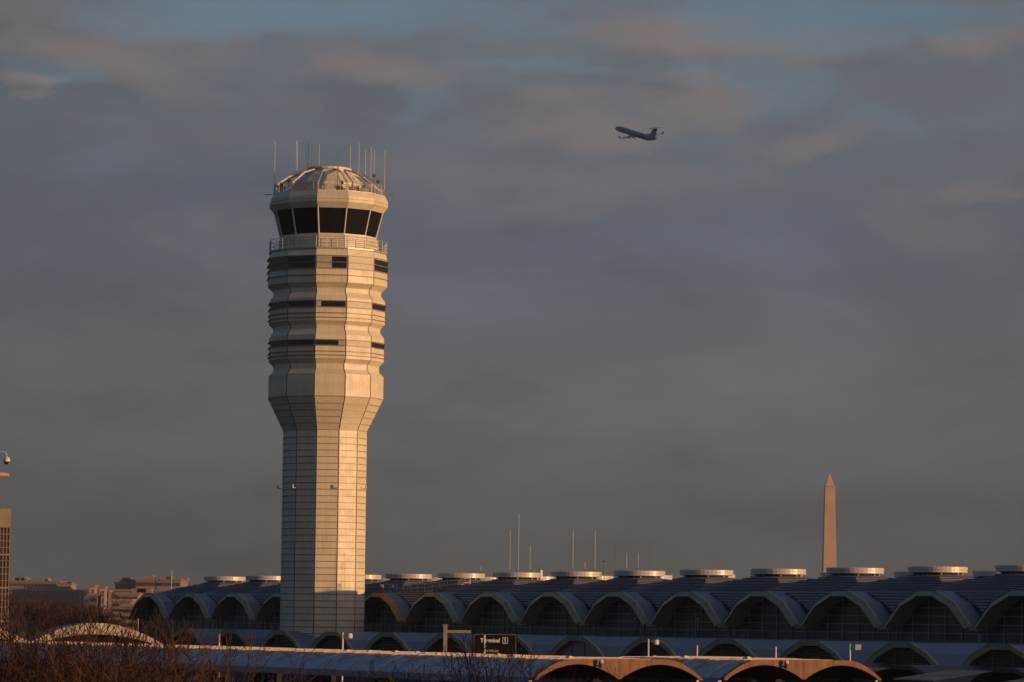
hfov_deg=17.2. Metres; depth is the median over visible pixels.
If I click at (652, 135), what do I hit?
airliner
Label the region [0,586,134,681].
bare tree
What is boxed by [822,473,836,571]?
obelisk
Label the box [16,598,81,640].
bare tree
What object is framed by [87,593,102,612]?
brick house
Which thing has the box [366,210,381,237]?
cab window
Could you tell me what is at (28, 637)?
bare tree
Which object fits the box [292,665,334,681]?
bare tree
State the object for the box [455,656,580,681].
bare tree
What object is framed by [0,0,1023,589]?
sky
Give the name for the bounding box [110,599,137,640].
apartment block
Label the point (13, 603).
bare tree
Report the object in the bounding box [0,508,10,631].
stair tower
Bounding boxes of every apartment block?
[83,587,92,612]
[88,585,97,592]
[97,589,102,609]
[99,586,107,618]
[107,590,112,619]
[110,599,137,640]
[116,588,152,598]
[119,604,138,641]
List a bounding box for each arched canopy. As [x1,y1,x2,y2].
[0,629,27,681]
[25,623,161,680]
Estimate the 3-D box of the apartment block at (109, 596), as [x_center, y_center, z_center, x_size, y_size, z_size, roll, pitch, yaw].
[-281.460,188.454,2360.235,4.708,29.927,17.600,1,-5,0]
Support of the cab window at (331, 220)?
in the control tower at (327, 272)
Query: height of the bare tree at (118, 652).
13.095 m
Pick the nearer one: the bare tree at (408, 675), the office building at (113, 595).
the bare tree at (408, 675)
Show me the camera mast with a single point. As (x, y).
(6, 461)
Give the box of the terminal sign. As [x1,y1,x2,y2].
[472,633,517,653]
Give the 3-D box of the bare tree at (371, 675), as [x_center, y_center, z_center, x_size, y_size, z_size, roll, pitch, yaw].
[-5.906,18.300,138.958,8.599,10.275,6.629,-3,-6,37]
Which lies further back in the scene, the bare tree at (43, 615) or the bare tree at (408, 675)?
the bare tree at (43, 615)
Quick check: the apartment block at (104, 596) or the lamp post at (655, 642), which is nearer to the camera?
the lamp post at (655, 642)
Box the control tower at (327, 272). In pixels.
[264,140,390,640]
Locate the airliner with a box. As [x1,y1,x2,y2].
[615,126,663,140]
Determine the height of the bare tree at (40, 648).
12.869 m
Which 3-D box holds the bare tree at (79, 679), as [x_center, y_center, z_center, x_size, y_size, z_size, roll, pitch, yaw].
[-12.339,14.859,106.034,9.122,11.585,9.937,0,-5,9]
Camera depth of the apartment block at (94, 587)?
2233.96 m
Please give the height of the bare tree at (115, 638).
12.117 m
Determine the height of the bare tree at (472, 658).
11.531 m
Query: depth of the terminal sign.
260.97 m
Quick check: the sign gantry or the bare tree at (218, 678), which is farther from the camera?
the sign gantry
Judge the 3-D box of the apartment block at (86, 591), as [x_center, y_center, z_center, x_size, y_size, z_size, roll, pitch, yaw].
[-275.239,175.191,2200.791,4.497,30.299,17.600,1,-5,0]
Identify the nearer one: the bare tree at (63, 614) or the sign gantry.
the sign gantry
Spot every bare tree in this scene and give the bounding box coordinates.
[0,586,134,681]
[0,592,199,681]
[0,597,165,681]
[0,607,162,681]
[0,617,178,681]
[0,622,203,681]
[7,596,21,629]
[9,608,235,681]
[12,595,54,637]
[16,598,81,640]
[18,630,184,681]
[27,596,80,640]
[41,619,242,681]
[42,620,331,681]
[46,604,106,640]
[54,600,123,637]
[57,608,125,640]
[68,633,271,681]
[93,619,143,641]
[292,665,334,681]
[342,662,393,681]
[346,632,557,681]
[378,670,422,681]
[424,653,517,681]
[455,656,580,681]
[556,667,640,681]
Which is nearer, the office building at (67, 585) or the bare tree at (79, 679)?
the bare tree at (79, 679)
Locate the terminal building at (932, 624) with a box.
[129,539,1023,681]
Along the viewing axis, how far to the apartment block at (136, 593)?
1495.68 m
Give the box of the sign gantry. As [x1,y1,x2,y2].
[443,624,470,651]
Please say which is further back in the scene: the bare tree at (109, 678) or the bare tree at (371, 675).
the bare tree at (371, 675)
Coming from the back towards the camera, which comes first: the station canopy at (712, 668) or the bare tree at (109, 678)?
the station canopy at (712, 668)
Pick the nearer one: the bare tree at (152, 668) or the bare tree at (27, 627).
the bare tree at (152, 668)
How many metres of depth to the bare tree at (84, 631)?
152.99 m
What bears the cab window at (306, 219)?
in the control tower at (327, 272)
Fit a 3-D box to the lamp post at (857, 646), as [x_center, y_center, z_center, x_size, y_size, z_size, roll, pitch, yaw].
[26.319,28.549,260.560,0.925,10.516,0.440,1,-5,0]
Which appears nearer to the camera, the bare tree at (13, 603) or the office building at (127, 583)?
the bare tree at (13, 603)
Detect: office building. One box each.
[8,576,64,588]
[8,589,83,630]
[56,582,76,588]
[107,589,166,610]
[114,577,135,589]
[134,575,188,589]
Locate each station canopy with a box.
[0,641,702,681]
[617,656,881,681]
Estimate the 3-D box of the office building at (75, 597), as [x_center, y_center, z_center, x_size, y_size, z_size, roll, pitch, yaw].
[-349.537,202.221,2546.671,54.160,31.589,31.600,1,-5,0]
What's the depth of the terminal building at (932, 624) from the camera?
345.37 m
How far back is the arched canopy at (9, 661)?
282.68 m
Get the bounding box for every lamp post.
[341,632,352,681]
[647,639,658,655]
[849,644,860,660]
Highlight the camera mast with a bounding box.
[0,451,9,480]
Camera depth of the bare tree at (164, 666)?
145.25 m
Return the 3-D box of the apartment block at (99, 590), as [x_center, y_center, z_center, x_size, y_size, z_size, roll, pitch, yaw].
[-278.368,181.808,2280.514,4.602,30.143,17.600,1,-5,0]
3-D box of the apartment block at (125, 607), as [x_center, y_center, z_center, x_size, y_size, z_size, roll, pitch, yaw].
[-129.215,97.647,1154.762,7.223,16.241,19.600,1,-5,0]
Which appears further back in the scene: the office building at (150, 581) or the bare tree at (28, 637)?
the office building at (150, 581)
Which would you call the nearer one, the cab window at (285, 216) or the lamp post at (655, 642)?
the lamp post at (655, 642)
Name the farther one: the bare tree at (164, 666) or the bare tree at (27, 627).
the bare tree at (27, 627)
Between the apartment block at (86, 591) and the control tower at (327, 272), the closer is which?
the control tower at (327, 272)
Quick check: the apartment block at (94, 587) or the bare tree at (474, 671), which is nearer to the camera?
the bare tree at (474, 671)
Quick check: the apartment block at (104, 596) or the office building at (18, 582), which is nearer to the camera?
the apartment block at (104, 596)
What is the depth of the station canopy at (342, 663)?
215.72 m
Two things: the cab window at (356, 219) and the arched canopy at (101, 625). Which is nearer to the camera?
the arched canopy at (101, 625)
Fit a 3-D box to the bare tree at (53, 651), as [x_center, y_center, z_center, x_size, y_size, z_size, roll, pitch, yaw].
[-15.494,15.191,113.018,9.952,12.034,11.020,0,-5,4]
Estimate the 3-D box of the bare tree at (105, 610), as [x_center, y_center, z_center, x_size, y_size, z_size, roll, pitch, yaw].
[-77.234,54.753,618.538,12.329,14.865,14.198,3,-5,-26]
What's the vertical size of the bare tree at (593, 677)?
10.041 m
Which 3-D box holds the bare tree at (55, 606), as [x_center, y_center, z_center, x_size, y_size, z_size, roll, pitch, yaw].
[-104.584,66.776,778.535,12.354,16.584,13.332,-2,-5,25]
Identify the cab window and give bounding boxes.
[277,208,294,234]
[293,207,317,232]
[319,207,345,232]
[345,208,369,234]
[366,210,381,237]
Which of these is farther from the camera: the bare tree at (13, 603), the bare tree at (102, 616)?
the bare tree at (13, 603)
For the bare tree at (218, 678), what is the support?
on the ground
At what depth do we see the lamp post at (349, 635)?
253.91 m

